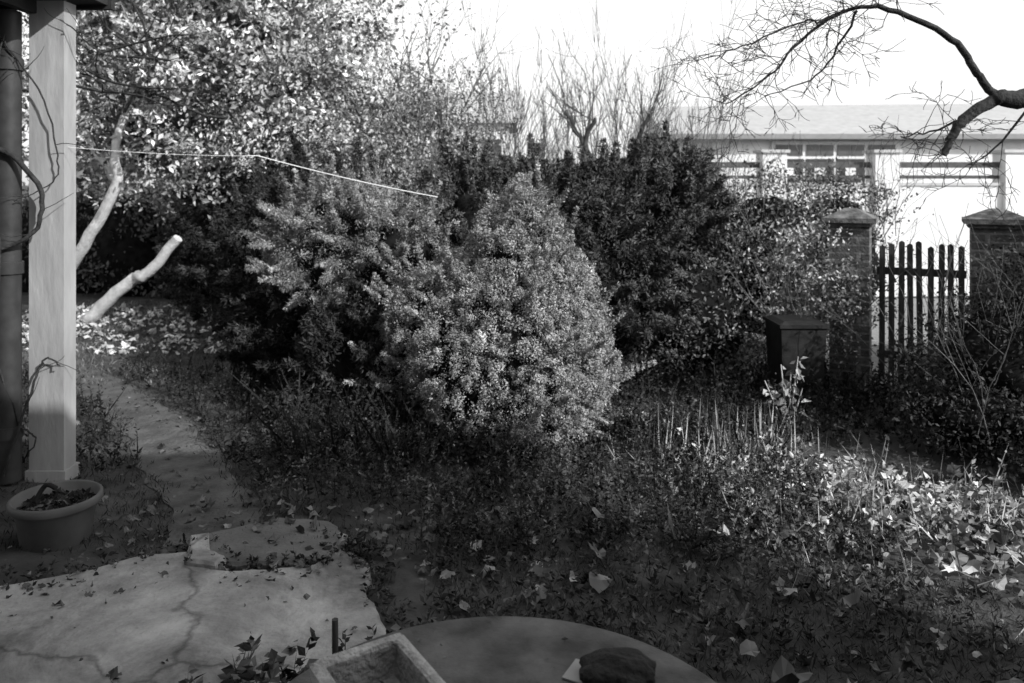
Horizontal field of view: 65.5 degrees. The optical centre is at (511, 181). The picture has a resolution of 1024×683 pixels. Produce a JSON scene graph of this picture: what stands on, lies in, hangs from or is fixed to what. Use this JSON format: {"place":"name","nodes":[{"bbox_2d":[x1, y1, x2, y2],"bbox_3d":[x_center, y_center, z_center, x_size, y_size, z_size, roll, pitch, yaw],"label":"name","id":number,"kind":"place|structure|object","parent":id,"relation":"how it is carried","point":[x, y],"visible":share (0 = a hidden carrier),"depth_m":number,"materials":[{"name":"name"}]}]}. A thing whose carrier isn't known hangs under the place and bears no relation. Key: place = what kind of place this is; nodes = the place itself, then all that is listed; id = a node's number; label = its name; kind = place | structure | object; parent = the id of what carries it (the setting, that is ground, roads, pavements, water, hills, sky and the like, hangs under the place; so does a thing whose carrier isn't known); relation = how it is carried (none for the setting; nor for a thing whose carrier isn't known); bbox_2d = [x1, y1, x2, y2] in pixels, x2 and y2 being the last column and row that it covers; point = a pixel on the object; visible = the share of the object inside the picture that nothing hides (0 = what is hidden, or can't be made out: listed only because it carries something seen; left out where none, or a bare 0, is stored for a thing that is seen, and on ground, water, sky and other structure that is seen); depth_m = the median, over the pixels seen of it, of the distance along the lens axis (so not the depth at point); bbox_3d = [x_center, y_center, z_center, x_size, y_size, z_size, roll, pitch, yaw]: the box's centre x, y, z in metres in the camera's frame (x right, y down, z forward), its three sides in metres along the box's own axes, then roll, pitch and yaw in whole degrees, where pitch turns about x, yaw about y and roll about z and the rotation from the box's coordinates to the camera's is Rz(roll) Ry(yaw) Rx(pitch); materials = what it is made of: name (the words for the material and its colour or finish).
{"place":"outdoors","nodes":[
{"label":"outdoors","id":0,"kind":"place"},
{"bbox_2d":[22,351,262,547],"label":"dirt path","id":1,"kind":"structure","parent":0,"point":[151,434],"depth_m":6.58,"materials":[{"name":"grey soil"}]},
{"bbox_2d":[352,92,516,178],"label":"white house","id":2,"kind":"structure","parent":0,"point":[498,108],"depth_m":30.53,"materials":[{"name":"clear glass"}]},
{"bbox_2d":[0,185,1023,682],"bbox_3d":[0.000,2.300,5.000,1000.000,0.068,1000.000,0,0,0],"label":"ground","id":3,"kind":"structure","parent":0,"point":[408,585],"depth_m":5.08,"materials":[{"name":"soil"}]},
{"bbox_2d":[7,479,102,552],"bbox_3d":[-2.930,2.130,5.120,0.540,0.379,0.540,0,0,0],"label":"flower pot","id":4,"kind":"object","parent":3,"relation":"on","point":[56,515],"visible":0.99,"depth_m":5.01,"materials":[{"name":"plastic"}]},
{"bbox_2d":[0,0,114,482],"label":"veranda post","id":5,"kind":"object","parent":3,"relation":"on","point":[52,303],"visible":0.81,"depth_m":6.15,"materials":[{"name":"pale wood with visible grain"},{"name":"dark painted wood"}]},
{"bbox_2d":[0,9,23,484],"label":"drainpipe","id":6,"kind":"object","parent":5,"relation":"attached to","point":[12,266],"visible":0.96,"depth_m":6.01,"materials":[{"name":"metal"}]},
{"bbox_2d":[70,147,436,196],"bbox_3d":[-2.164,-0.059,7.120,3.166,0.426,0.284,0,0,-30],"label":"clothesline","id":7,"kind":"object","parent":5,"relation":"attached to","point":[285,163],"visible":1,"depth_m":7.33,"materials":[{"name":"fabric"}]},
{"bbox_2d":[0,8,166,475],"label":"climbing vine","id":8,"kind":"object","parent":3,"relation":"on","point":[24,168],"visible":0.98,"depth_m":6.01,"materials":[{"name":"black plant"}]},
{"bbox_2d":[22,180,197,299],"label":"understory shrubs","id":9,"kind":"object","parent":3,"relation":"on","point":[122,247],"visible":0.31,"depth_m":15.78,"materials":[{"name":"black plant"}]},
{"bbox_2d":[0,548,385,682],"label":"concrete terrace","id":10,"kind":"structure","parent":3,"relation":"on","point":[182,617],"depth_m":4.09,"materials":[{"name":"grey concrete"}]},
{"bbox_2d":[184,533,225,570],"bbox_3d":[-1.885,2.272,4.807,0.214,0.115,0.486,0,0,-34],"label":"kerb fragment","id":11,"kind":"object","parent":3,"relation":"on","point":[201,555],"visible":0.75,"depth_m":4.72,"materials":[{"name":"stone"}]},
{"bbox_2d":[22,0,437,324],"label":"leafy tree","id":12,"kind":"object","parent":3,"relation":"on","point":[193,40],"visible":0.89,"depth_m":11.90,"materials":[{"name":"grey plant"}]},
{"bbox_2d":[22,94,490,215],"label":"distant trees","id":13,"kind":"object","parent":3,"relation":"on","point":[182,182],"visible":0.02,"depth_m":23.21,"materials":[{"name":"grey plant"}]},
{"bbox_2d":[105,615,441,682],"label":"leafy plant","id":14,"kind":"object","parent":3,"relation":"on","point":[244,671],"visible":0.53,"depth_m":3.28,"materials":[{"name":"grey plant"}]},
{"bbox_2d":[209,516,340,570],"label":"stepping slab","id":15,"kind":"structure","parent":3,"relation":"on","point":[239,536],"depth_m":4.97,"materials":[{"name":"grey stone"}]},
{"bbox_2d":[154,128,425,426],"bbox_3d":[-2.700,0.791,10.941,3.566,3.225,8.461,0,0,-29],"label":"spreading conifer","id":16,"kind":"object","parent":3,"relation":"on","point":[213,251],"visible":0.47,"depth_m":9.08,"materials":[{"name":"black plant"}]},
{"bbox_2d":[338,533,355,549],"bbox_3d":[-1.037,2.277,5.003,0.114,0.105,0.157,0,0,-12],"label":"kerb fragment","id":17,"kind":"object","parent":3,"relation":"on","point":[340,542],"visible":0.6,"depth_m":4.94,"materials":[{"name":"stone"}]},
{"bbox_2d":[175,0,533,200],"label":"leafy tree","id":18,"kind":"object","parent":3,"relation":"on","point":[345,139],"visible":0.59,"depth_m":12.72,"materials":[{"name":"grey plant"}]},
{"bbox_2d":[238,143,471,329],"bbox_3d":[-1.704,0.992,8.712,2.960,2.818,2.037,0,0,27],"label":"juniper bush","id":19,"kind":"object","parent":3,"relation":"on","point":[332,235],"visible":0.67,"depth_m":8.27,"materials":[{"name":"grey plant"}]},
{"bbox_2d":[319,2,577,211],"bbox_3d":[-1.039,-0.261,12.318,4.083,5.052,2.133,0,0,0],"label":"bare shrub","id":20,"kind":"object","parent":3,"relation":"on","point":[486,125],"visible":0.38,"depth_m":12.30,"materials":[{"name":"grey plant"}]},
{"bbox_2d":[392,131,569,269],"bbox_3d":[-0.408,0.884,9.705,2.655,3.035,3.075,0,0,29],"label":"yew bush","id":21,"kind":"object","parent":3,"relation":"on","point":[462,196],"visible":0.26,"depth_m":8.77,"materials":[{"name":"black plant"}]},
{"bbox_2d":[341,156,656,459],"bbox_3d":[-0.095,1.083,7.342,2.764,2.640,2.279,0,0,43],"label":"thuja bush","id":22,"kind":"object","parent":3,"relation":"on","point":[513,313],"visible":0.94,"depth_m":6.71,"materials":[{"name":"grey plant"}]},
{"bbox_2d":[288,616,715,682],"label":"garden table","id":23,"kind":"object","parent":3,"relation":"on","point":[503,649],"visible":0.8,"depth_m":2.64,"materials":[{"name":"grey stone"}]},
{"bbox_2d":[309,633,445,682],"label":"stone trough","id":24,"kind":"object","parent":23,"relation":"on","point":[396,658],"visible":1,"depth_m":2.40,"materials":[{"name":"grey stone"}]},
{"bbox_2d":[562,659,582,682],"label":"paper sheet","id":25,"kind":"object","parent":23,"relation":"on","point":[571,673],"visible":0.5,"depth_m":2.50,"materials":[{"name":"white paper"}]},
{"bbox_2d":[579,647,655,682],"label":"dark stone","id":26,"kind":"object","parent":23,"relation":"on","point":[619,665],"visible":1,"depth_m":2.44,"materials":[{"name":"black stone"}]},
{"bbox_2d":[0,302,1023,682],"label":"fallen leaves","id":27,"kind":"object","parent":3,"relation":"on","point":[782,670],"visible":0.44,"depth_m":5.14,"materials":[{"name":"grey plant"}]},
{"bbox_2d":[1,345,1023,682],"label":"undergrowth","id":28,"kind":"object","parent":3,"relation":"on","point":[369,431],"visible":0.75,"depth_m":5.77,"materials":[{"name":"black plant"}]},
{"bbox_2d":[451,0,628,168],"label":"bare shrub","id":29,"kind":"object","parent":3,"relation":"on","point":[544,125],"visible":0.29,"depth_m":13.70,"materials":[{"name":"grey plant"}]},
{"bbox_2d":[483,120,742,399],"bbox_3d":[1.222,0.822,9.132,3.258,3.159,2.300,0,0,-28],"label":"dark juniper","id":30,"kind":"object","parent":3,"relation":"on","point":[641,222],"visible":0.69,"depth_m":8.54,"materials":[{"name":"black plant"}]},
{"bbox_2d":[531,15,695,166],"bbox_3d":[1.554,-0.157,12.389,2.541,4.924,2.085,0,0,0],"label":"bare small tree","id":31,"kind":"object","parent":3,"relation":"on","point":[588,129],"visible":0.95,"depth_m":12.49,"materials":[{"name":"grey plant"}]},
{"bbox_2d":[627,105,935,391],"bbox_3d":[3.167,0.696,9.746,4.672,3.266,3.203,0,0,0],"label":"garden hedge","id":32,"kind":"object","parent":3,"relation":"on","point":[721,333],"visible":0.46,"depth_m":9.55,"materials":[{"name":"grey plant"}]},
{"bbox_2d":[760,356,809,434],"bbox_3d":[2.476,1.940,7.193,0.483,0.726,0.218,0,0,0],"label":"broad leaf plant","id":33,"kind":"object","parent":3,"relation":"on","point":[787,391],"visible":0.93,"depth_m":7.19,"materials":[{"name":"plant"}]},
{"bbox_2d":[763,315,829,402],"bbox_3d":[2.950,1.859,8.320,0.500,0.878,0.600,0,0,0],"label":"garbage bin","id":34,"kind":"object","parent":3,"relation":"on","point":[789,338],"visible":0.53,"depth_m":8.06,"materials":[{"name":"paint"}]},
{"bbox_2d":[607,398,1023,682],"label":"dry plants","id":35,"kind":"object","parent":3,"relation":"on","point":[833,484],"visible":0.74,"depth_m":5.59,"materials":[{"name":"grey plant"}]},
{"bbox_2d":[650,0,1023,223],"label":"bare tree","id":36,"kind":"object","parent":3,"relation":"on","point":[1012,99],"visible":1,"depth_m":5.99,"materials":[{"name":"black plant"}]},
{"bbox_2d":[821,208,878,397],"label":"brick gate pillar","id":37,"kind":"structure","parent":3,"relation":"on","point":[859,224],"depth_m":8.56,"materials":[{"name":"brick"}]},
{"bbox_2d":[697,150,1023,405],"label":"ivy","id":38,"kind":"object","parent":3,"relation":"on","point":[788,263],"visible":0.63,"depth_m":8.62,"materials":[{"name":"grey plant"}]},
{"bbox_2d":[790,190,1023,481],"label":"dark shrub","id":39,"kind":"object","parent":3,"relation":"on","point":[972,401],"visible":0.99,"depth_m":6.55,"materials":[{"name":"black plant"}]},
{"bbox_2d":[877,241,966,387],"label":"picket gate","id":40,"kind":"structure","parent":3,"relation":"on","point":[932,273],"depth_m":8.45,"materials":[{"name":"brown wood"}]},
{"bbox_2d":[962,208,1023,314],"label":"brick gate pillar","id":41,"kind":"structure","parent":3,"relation":"on","point":[982,226],"depth_m":7.87,"materials":[{"name":"brick"}]},
{"bbox_2d":[20,0,1023,184],"label":"sky","id":42,"kind":"structure","parent":0,"point":[992,31],"materials":[{"name":"white"}]},
{"bbox_2d":[626,104,1023,182],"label":"white long building","id":43,"kind":"structure","parent":0,"point":[823,125],"depth_m":22.00,"materials":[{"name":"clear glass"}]},
{"bbox_2d":[741,298,969,345],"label":"street pavement","id":44,"kind":"structure","parent":0,"point":[875,333],"depth_m":12.68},
{"bbox_2d":[548,0,798,212],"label":"bare shrub","id":45,"kind":"object","parent":44,"relation":"on","point":[615,118],"visible":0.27,"depth_m":13.16,"materials":[{"name":"grey plant"}]},
{"bbox_2d":[633,76,809,214],"bbox_3d":[3.117,0.245,12.583,2.308,3.996,2.413,0,0,-24],"label":"bare shrub","id":46,"kind":"object","parent":44,"relation":"on","point":[679,128],"visible":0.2,"depth_m":12.90,"materials":[{"name":"grey plant"}]},
{"bbox_2d":[714,150,1023,296],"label":"white street wall","id":47,"kind":"structure","parent":44,"relation":"on","point":[949,203],"depth_m":16.00,"materials":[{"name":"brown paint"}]}
]}

